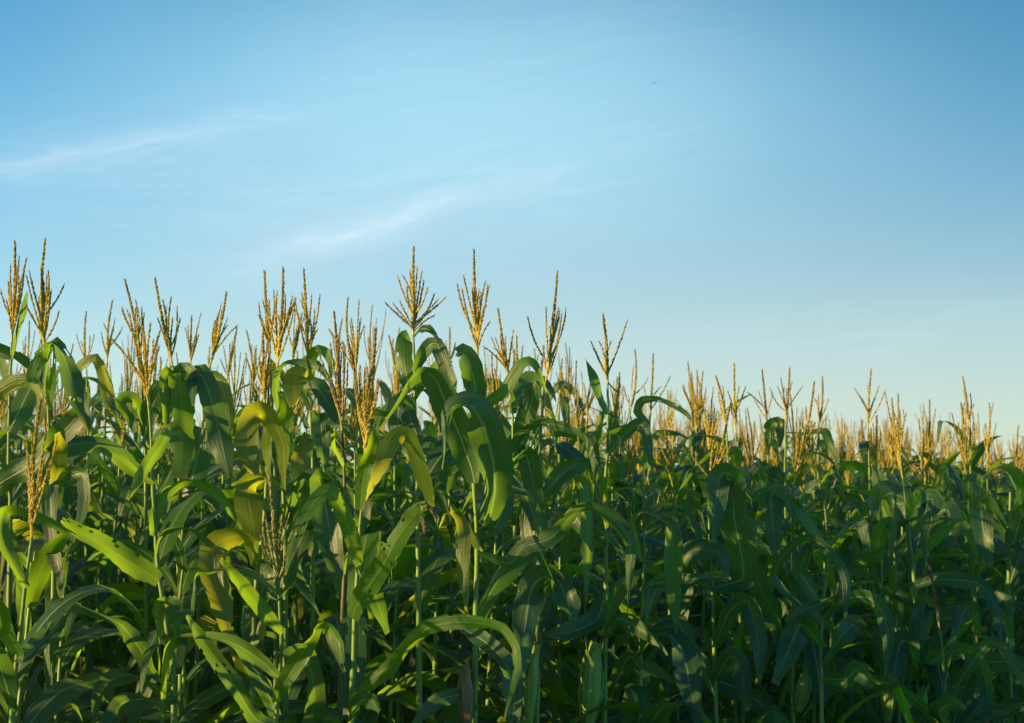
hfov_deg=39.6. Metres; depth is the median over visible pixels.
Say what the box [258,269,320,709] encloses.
corn plant
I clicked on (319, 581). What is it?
corn plant
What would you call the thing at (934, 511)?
corn plant
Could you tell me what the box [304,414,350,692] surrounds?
corn plant
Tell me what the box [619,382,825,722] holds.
corn plant
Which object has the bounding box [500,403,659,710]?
corn plant
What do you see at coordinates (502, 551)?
corn plant
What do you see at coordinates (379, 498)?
corn plant
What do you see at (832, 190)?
sky
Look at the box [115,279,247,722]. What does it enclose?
corn plant
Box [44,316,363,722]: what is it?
corn plant
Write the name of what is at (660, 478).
corn plant
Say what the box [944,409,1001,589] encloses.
corn plant
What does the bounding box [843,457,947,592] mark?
corn plant
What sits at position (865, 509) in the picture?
corn plant
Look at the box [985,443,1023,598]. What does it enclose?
corn plant
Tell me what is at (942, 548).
corn plant
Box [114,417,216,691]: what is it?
corn plant
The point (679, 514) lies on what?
corn plant
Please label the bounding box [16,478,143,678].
corn plant
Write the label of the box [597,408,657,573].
corn plant
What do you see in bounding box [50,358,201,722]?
corn plant
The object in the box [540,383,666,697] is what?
corn plant
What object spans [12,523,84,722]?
corn plant
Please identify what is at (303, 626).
corn plant
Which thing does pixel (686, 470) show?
corn plant
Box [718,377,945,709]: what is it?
corn plant
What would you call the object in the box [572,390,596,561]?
corn plant
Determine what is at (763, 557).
corn plant
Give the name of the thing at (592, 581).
corn plant
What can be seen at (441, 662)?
corn plant
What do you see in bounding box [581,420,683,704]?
corn plant
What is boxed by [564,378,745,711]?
corn plant
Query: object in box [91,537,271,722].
corn plant
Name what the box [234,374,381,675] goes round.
corn plant
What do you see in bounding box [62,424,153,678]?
corn plant
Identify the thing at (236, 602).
corn plant
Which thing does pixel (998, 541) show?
corn plant
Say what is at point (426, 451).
corn plant
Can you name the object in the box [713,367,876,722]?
corn plant
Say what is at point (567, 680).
corn plant
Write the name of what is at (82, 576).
corn plant
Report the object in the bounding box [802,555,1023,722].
corn plant
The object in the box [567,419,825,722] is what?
corn plant
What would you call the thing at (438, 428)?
corn plant
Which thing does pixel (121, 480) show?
corn plant
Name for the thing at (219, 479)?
corn plant
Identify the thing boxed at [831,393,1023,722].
corn plant
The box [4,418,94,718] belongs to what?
corn plant
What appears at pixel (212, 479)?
corn plant
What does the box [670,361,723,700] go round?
corn plant
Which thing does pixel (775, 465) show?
corn plant
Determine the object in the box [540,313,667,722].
corn plant
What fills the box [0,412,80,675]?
corn plant
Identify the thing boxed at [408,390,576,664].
corn plant
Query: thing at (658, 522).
corn plant
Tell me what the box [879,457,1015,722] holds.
corn plant
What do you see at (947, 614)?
corn plant
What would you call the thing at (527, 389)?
corn plant
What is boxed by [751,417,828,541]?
corn plant
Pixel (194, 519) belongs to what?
corn plant
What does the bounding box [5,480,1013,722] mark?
ground
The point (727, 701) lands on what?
corn plant
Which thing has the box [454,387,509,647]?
corn plant
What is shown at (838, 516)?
corn plant
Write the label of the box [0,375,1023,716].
corn field
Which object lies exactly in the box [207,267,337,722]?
corn plant
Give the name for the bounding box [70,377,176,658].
corn plant
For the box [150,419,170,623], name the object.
corn plant
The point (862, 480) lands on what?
corn plant
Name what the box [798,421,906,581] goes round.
corn plant
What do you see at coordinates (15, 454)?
corn plant
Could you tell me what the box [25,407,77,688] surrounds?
corn plant
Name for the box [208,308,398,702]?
corn plant
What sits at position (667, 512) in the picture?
corn plant
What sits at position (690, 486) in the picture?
corn plant
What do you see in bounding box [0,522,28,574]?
corn plant
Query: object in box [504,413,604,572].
corn plant
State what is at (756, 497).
corn plant
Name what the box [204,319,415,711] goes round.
corn plant
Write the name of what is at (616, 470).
corn plant
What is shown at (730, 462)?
corn plant
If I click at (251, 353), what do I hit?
corn plant
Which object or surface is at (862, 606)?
corn plant
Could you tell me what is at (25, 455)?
corn plant
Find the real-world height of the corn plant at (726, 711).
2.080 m
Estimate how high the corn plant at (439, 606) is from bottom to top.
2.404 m
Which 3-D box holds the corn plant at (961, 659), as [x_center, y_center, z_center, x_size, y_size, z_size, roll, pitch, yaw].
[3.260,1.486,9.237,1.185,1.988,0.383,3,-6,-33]
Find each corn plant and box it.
[0,237,90,716]
[0,240,150,722]
[0,320,95,711]
[0,337,135,722]
[0,343,158,688]
[0,360,41,704]
[0,363,26,507]
[0,369,33,518]
[0,384,123,709]
[0,397,147,722]
[0,399,80,722]
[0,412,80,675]
[0,429,30,503]
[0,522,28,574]
[0,530,71,637]
[2,391,91,589]
[4,406,62,681]
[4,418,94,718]
[11,366,141,722]
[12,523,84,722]
[14,407,93,560]
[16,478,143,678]
[20,428,133,718]
[20,502,330,722]
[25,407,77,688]
[31,364,116,718]
[34,356,269,722]
[35,300,199,711]
[37,310,173,718]
[38,584,128,722]
[40,338,231,702]
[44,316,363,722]
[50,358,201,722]
[59,335,172,675]
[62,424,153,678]
[65,276,301,722]
[67,415,102,677]
[68,291,237,722]
[69,358,120,604]
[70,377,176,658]
[70,377,211,681]
[71,418,168,605]
[83,352,206,682]
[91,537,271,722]
[94,372,134,709]
[95,428,168,692]
[96,331,288,722]
[105,327,327,714]
[106,335,336,722]
[107,428,157,522]
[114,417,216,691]
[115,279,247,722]
[117,314,234,696]
[120,422,207,688]
[123,420,209,691]
[125,474,345,722]
[127,355,370,690]
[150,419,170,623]
[165,346,272,687]
[177,398,352,674]
[185,405,412,721]
[188,377,300,722]
[195,410,234,510]
[196,266,433,722]
[201,333,387,687]
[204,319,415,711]
[204,380,271,682]
[206,384,322,614]
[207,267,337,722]
[207,457,237,701]
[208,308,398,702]
[212,461,228,508]
[214,391,349,657]
[229,330,286,601]
[230,350,347,719]
[232,467,303,719]
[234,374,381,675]
[235,366,456,694]
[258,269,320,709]
[264,543,524,722]
[267,379,305,635]
[282,310,447,722]
[284,326,521,722]
[288,305,406,708]
[301,388,496,722]
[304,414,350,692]
[305,395,413,633]
[308,297,492,702]
[309,372,513,722]
[314,396,352,696]
[315,405,356,620]
[315,437,414,722]
[320,383,442,708]
[336,328,500,694]
[338,361,386,466]
[338,467,353,479]
[348,371,430,722]
[348,391,393,633]
[353,398,510,697]
[366,518,582,722]
[370,416,393,692]
[376,344,414,722]
[379,249,636,722]
[380,490,600,722]
[384,245,503,722]
[385,431,426,664]
[390,326,524,707]
[399,335,594,698]
[404,364,513,709]
[404,457,486,718]
[405,416,544,689]
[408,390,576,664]
[408,403,430,716]
[409,354,612,722]
[409,390,456,712]
[412,357,495,663]
[413,480,509,649]
[415,413,512,631]
[420,356,525,720]
[426,354,599,712]
[434,270,619,722]
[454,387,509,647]
[455,345,507,656]
[456,487,670,722]
[463,345,610,653]
[469,348,597,669]
[473,358,638,680]
[478,307,628,722]
[482,524,719,722]
[484,518,510,697]
[486,396,553,630]
[496,360,630,714]
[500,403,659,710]
[501,517,670,722]
[504,402,540,541]
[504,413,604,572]
[506,518,774,722]
[509,410,705,622]
[530,392,581,716]
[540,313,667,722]
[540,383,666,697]
[545,343,613,712]
[552,466,731,722]
[557,404,580,684]
[561,377,663,683]
[562,412,615,568]
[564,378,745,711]
[565,353,722,704]
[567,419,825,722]
[570,416,668,702]
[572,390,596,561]
[575,349,707,696]
[579,407,789,722]
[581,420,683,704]
[593,409,681,530]
[595,370,809,667]
[595,503,742,722]
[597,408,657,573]
[599,405,665,612]
[607,372,812,711]
[607,432,731,710]
[608,371,650,641]
[614,432,671,636]
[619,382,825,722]
[642,390,704,712]
[646,416,722,713]
[650,392,688,662]
[651,403,785,613]
[651,428,684,662]
[653,378,730,709]
[653,409,763,722]
[653,451,695,549]
[658,370,750,658]
[662,407,860,720]
[667,388,752,722]
[668,375,827,722]
[668,421,698,646]
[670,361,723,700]
[685,363,766,722]
[688,443,832,719]
[702,532,952,722]
[705,439,790,720]
[712,433,736,630]
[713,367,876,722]
[715,438,806,608]
[715,448,860,720]
[716,395,904,722]
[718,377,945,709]
[743,437,764,685]
[745,370,803,705]
[745,411,800,532]
[749,407,932,722]
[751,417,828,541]
[753,414,854,676]
[757,424,888,677]
[757,441,879,722]
[764,469,913,722]
[778,414,948,722]
[782,411,859,718]
[782,447,910,697]
[783,423,967,718]
[783,530,880,722]
[790,423,876,722]
[791,449,870,607]
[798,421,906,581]
[801,444,823,713]
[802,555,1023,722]
[809,447,999,699]
[812,419,906,708]
[828,433,889,579]
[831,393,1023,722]
[833,420,901,721]
[834,399,1023,721]
[840,426,953,683]
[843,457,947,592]
[848,461,962,722]
[850,393,993,702]
[850,413,908,629]
[853,368,960,721]
[858,433,986,714]
[876,437,986,677]
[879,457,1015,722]
[882,404,996,635]
[903,413,963,695]
[906,376,1015,696]
[906,433,1003,636]
[908,551,1023,722]
[928,539,1023,697]
[929,403,1023,722]
[932,413,1020,637]
[943,446,1011,685]
[943,446,1023,720]
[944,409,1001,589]
[945,402,1023,664]
[947,450,1005,722]
[951,401,1023,697]
[953,438,1023,662]
[960,470,1022,722]
[961,441,1000,640]
[969,463,1023,722]
[980,441,1023,631]
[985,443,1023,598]
[985,570,1023,651]
[992,425,1023,697]
[992,616,1023,696]
[994,500,1023,638]
[996,461,1023,701]
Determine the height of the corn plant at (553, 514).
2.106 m
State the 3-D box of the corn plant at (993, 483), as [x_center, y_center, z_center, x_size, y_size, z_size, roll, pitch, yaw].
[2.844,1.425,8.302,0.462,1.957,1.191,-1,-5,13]
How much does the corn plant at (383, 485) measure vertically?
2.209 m
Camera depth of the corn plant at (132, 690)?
7.30 m
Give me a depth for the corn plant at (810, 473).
10.45 m
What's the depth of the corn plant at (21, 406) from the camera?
4.51 m
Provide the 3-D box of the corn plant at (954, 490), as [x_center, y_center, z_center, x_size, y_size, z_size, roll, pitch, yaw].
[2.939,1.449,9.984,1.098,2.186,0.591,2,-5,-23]
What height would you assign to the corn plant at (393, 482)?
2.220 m
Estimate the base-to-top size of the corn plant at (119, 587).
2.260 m
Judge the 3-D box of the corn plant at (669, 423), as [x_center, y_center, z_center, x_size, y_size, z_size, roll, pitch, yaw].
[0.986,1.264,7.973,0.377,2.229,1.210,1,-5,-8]
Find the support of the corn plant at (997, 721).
on the ground
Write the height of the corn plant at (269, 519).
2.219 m
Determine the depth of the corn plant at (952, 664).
8.08 m
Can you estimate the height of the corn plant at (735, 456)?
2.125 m
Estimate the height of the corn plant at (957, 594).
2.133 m
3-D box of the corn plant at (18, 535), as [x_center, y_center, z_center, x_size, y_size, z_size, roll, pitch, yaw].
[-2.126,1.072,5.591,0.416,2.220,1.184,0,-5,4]
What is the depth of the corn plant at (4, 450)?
8.28 m
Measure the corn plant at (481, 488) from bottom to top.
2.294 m
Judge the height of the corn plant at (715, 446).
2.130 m
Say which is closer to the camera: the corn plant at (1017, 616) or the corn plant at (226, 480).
the corn plant at (1017, 616)
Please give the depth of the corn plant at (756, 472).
5.78 m
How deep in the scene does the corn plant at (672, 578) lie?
4.65 m
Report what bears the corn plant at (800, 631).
on the ground
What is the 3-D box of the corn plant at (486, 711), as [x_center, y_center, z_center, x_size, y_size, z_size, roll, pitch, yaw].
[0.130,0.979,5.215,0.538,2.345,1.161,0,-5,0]
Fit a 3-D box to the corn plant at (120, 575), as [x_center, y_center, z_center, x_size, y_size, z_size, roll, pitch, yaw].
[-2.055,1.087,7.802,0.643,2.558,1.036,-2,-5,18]
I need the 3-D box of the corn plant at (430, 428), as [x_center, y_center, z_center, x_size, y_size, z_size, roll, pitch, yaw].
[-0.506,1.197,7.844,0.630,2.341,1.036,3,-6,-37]
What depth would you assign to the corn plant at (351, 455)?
9.88 m
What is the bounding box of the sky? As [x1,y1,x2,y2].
[0,0,1023,479]
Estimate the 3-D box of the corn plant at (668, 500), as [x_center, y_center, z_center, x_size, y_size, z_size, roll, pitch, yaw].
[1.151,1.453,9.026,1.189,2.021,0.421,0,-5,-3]
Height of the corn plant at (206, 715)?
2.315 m
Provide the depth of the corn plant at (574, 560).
8.54 m
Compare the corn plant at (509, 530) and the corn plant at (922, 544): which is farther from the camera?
the corn plant at (509, 530)
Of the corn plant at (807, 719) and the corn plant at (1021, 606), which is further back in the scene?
the corn plant at (807, 719)
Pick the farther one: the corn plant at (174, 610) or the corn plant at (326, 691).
the corn plant at (326, 691)
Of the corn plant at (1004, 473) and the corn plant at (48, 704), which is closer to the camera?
the corn plant at (48, 704)
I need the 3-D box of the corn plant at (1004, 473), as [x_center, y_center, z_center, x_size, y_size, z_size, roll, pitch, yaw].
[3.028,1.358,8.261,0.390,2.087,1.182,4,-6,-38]
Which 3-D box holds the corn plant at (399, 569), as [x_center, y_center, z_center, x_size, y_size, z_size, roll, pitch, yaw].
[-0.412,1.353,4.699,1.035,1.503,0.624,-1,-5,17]
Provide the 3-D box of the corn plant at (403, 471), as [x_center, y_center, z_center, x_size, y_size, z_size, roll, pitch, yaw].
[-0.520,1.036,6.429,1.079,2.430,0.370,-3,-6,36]
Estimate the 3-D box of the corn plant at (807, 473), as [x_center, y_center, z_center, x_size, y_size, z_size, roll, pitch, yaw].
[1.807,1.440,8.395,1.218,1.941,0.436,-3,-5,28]
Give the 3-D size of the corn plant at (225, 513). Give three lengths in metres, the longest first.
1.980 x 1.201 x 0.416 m
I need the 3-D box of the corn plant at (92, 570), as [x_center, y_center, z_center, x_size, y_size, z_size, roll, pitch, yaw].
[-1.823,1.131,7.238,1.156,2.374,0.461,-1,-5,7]
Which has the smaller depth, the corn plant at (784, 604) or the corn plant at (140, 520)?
the corn plant at (784, 604)
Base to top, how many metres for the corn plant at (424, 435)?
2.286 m
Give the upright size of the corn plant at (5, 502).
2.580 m
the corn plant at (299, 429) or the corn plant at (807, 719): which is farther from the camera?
the corn plant at (299, 429)
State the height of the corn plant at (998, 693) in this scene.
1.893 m
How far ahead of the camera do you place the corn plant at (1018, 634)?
6.14 m
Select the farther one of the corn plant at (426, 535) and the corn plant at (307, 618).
the corn plant at (307, 618)
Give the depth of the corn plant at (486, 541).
9.11 m
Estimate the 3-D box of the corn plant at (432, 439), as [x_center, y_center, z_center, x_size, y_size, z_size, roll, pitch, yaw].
[-0.700,1.119,6.142,1.146,2.216,0.460,2,-5,-25]
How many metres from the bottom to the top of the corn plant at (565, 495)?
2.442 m
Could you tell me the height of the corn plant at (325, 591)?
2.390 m
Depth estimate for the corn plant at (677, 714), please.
5.45 m
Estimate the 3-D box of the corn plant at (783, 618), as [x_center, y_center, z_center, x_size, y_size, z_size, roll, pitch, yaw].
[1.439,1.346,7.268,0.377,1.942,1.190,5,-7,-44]
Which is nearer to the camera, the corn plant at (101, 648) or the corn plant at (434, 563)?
the corn plant at (434, 563)
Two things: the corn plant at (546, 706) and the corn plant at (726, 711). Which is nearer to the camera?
the corn plant at (546, 706)
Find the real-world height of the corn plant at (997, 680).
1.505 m
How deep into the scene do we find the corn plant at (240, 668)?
5.25 m
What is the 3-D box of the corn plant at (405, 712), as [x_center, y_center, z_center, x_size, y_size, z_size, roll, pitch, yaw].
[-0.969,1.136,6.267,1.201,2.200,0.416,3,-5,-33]
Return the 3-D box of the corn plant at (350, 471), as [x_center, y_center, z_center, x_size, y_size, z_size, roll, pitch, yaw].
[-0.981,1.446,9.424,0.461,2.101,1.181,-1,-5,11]
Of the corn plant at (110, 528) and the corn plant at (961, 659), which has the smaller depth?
the corn plant at (110, 528)
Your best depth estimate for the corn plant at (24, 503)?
9.09 m
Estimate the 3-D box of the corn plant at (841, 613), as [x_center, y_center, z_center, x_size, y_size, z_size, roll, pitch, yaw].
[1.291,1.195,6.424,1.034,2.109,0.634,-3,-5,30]
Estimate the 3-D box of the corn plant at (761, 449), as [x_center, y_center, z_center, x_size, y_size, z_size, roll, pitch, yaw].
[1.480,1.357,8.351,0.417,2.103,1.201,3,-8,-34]
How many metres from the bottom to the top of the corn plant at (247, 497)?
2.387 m
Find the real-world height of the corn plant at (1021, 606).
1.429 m
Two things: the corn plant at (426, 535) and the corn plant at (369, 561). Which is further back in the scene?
the corn plant at (426, 535)
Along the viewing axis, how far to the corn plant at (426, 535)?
7.39 m
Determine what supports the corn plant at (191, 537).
on the ground
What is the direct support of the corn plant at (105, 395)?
on the ground
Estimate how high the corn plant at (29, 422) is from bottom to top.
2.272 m
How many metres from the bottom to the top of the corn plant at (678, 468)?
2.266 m
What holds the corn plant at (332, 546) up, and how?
on the ground
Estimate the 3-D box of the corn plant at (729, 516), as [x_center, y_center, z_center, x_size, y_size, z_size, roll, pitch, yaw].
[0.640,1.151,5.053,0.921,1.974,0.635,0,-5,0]
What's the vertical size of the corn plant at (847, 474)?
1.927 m
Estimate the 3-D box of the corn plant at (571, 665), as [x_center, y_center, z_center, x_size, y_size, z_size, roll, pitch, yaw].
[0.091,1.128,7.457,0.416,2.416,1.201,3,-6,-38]
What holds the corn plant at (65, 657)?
on the ground
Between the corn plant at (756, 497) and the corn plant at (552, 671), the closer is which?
the corn plant at (552, 671)
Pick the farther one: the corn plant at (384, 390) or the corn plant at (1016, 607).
the corn plant at (384, 390)
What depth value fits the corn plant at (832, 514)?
6.66 m
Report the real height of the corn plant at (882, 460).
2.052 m
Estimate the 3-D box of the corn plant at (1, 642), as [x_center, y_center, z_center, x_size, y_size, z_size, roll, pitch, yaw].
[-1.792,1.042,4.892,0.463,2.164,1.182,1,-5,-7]
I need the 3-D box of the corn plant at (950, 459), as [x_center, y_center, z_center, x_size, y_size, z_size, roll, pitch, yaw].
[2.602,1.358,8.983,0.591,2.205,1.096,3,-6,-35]
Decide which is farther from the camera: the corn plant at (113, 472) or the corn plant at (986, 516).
the corn plant at (113, 472)
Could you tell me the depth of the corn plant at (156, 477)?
8.85 m
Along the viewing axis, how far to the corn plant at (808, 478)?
8.47 m
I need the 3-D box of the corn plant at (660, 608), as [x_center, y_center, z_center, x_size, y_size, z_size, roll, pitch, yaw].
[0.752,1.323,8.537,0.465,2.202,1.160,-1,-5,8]
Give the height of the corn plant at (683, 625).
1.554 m
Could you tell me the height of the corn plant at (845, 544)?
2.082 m
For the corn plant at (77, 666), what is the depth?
8.38 m
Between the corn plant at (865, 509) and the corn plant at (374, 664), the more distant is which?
the corn plant at (865, 509)
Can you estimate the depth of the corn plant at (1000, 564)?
6.78 m
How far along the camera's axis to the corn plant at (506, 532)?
9.00 m
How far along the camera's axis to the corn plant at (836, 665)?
5.76 m
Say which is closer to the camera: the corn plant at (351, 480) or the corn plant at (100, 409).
the corn plant at (351, 480)
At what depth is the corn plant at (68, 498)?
6.26 m
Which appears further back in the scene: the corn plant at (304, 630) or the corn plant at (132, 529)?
the corn plant at (132, 529)
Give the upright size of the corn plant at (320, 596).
2.424 m
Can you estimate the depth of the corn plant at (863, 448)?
6.46 m
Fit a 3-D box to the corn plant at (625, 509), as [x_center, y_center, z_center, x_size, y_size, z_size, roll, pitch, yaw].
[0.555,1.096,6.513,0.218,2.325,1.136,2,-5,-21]
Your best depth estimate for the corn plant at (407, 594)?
6.39 m
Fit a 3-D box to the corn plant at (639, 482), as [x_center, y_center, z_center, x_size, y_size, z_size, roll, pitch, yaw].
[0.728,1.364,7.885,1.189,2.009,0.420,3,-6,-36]
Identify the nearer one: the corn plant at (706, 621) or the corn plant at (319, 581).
the corn plant at (319, 581)
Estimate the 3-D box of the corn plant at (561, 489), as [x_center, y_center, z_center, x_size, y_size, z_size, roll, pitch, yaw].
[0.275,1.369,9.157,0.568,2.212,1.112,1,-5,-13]
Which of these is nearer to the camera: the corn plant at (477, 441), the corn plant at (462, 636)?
the corn plant at (477, 441)
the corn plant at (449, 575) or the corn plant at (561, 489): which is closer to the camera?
the corn plant at (449, 575)
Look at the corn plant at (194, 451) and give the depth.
4.48 m
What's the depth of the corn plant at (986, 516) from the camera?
5.64 m
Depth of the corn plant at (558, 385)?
6.73 m
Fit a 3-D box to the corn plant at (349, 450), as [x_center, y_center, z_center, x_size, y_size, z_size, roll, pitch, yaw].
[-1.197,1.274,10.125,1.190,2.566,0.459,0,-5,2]
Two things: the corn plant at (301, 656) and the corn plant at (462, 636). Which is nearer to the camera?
the corn plant at (301, 656)
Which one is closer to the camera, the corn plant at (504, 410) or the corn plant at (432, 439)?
the corn plant at (432, 439)
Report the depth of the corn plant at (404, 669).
6.38 m
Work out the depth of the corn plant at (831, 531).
9.69 m
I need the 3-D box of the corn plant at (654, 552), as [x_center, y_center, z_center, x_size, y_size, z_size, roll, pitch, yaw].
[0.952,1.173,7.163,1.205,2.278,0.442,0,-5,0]
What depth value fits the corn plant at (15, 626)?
6.28 m
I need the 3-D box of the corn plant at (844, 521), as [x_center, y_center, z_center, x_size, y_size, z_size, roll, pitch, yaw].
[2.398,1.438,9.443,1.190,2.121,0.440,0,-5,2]
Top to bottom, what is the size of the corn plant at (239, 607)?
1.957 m
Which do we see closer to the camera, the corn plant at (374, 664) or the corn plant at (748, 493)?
the corn plant at (374, 664)
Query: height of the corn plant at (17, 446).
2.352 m
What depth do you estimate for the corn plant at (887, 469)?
8.60 m
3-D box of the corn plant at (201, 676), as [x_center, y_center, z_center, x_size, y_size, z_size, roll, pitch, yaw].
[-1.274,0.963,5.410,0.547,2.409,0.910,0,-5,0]
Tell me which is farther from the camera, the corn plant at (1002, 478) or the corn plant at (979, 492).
the corn plant at (1002, 478)
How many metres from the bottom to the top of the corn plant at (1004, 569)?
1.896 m
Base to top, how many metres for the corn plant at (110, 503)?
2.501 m
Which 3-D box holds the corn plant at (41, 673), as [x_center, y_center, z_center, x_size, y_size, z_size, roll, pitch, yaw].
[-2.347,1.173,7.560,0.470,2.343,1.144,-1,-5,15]
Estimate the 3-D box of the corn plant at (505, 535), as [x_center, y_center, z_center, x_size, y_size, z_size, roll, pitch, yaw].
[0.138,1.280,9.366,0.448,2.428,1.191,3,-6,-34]
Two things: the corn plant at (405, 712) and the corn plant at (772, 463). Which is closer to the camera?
the corn plant at (405, 712)
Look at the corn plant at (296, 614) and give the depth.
5.45 m
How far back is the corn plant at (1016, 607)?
6.24 m
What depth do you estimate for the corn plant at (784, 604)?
5.67 m
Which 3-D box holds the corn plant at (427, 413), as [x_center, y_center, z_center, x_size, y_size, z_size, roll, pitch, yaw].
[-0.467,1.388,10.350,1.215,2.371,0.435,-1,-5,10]
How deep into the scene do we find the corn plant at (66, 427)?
4.35 m
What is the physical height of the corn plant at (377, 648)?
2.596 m
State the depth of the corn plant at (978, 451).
7.25 m
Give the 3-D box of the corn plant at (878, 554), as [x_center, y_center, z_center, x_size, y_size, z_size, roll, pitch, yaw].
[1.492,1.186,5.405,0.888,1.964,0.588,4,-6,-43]
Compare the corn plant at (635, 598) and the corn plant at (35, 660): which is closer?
the corn plant at (635, 598)
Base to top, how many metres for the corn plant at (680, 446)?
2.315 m
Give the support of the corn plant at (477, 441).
on the ground
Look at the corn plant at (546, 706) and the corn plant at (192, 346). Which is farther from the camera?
the corn plant at (192, 346)
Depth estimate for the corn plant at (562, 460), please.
8.25 m
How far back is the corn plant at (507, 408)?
9.94 m
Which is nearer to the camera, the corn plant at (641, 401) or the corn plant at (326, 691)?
the corn plant at (641, 401)
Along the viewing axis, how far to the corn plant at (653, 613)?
6.22 m
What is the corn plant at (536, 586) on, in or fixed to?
on the ground
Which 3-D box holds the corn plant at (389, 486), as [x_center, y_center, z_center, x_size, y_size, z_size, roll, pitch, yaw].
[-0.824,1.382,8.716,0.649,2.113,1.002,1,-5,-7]
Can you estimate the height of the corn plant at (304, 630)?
2.261 m
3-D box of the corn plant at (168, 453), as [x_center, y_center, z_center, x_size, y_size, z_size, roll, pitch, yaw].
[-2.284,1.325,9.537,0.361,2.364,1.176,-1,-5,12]
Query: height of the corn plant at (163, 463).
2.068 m
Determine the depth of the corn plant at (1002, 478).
10.19 m
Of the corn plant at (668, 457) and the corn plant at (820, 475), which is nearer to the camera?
the corn plant at (668, 457)
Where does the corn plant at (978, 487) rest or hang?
on the ground
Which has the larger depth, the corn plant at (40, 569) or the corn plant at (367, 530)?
the corn plant at (367, 530)
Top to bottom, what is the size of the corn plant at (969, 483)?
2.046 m
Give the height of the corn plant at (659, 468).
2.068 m
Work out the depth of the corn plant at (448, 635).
5.73 m
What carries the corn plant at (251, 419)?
on the ground
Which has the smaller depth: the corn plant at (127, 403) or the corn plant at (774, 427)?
the corn plant at (127, 403)
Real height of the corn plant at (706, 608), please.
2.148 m
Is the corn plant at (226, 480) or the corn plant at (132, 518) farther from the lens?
the corn plant at (226, 480)
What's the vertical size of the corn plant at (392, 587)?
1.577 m
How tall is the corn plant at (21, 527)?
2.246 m

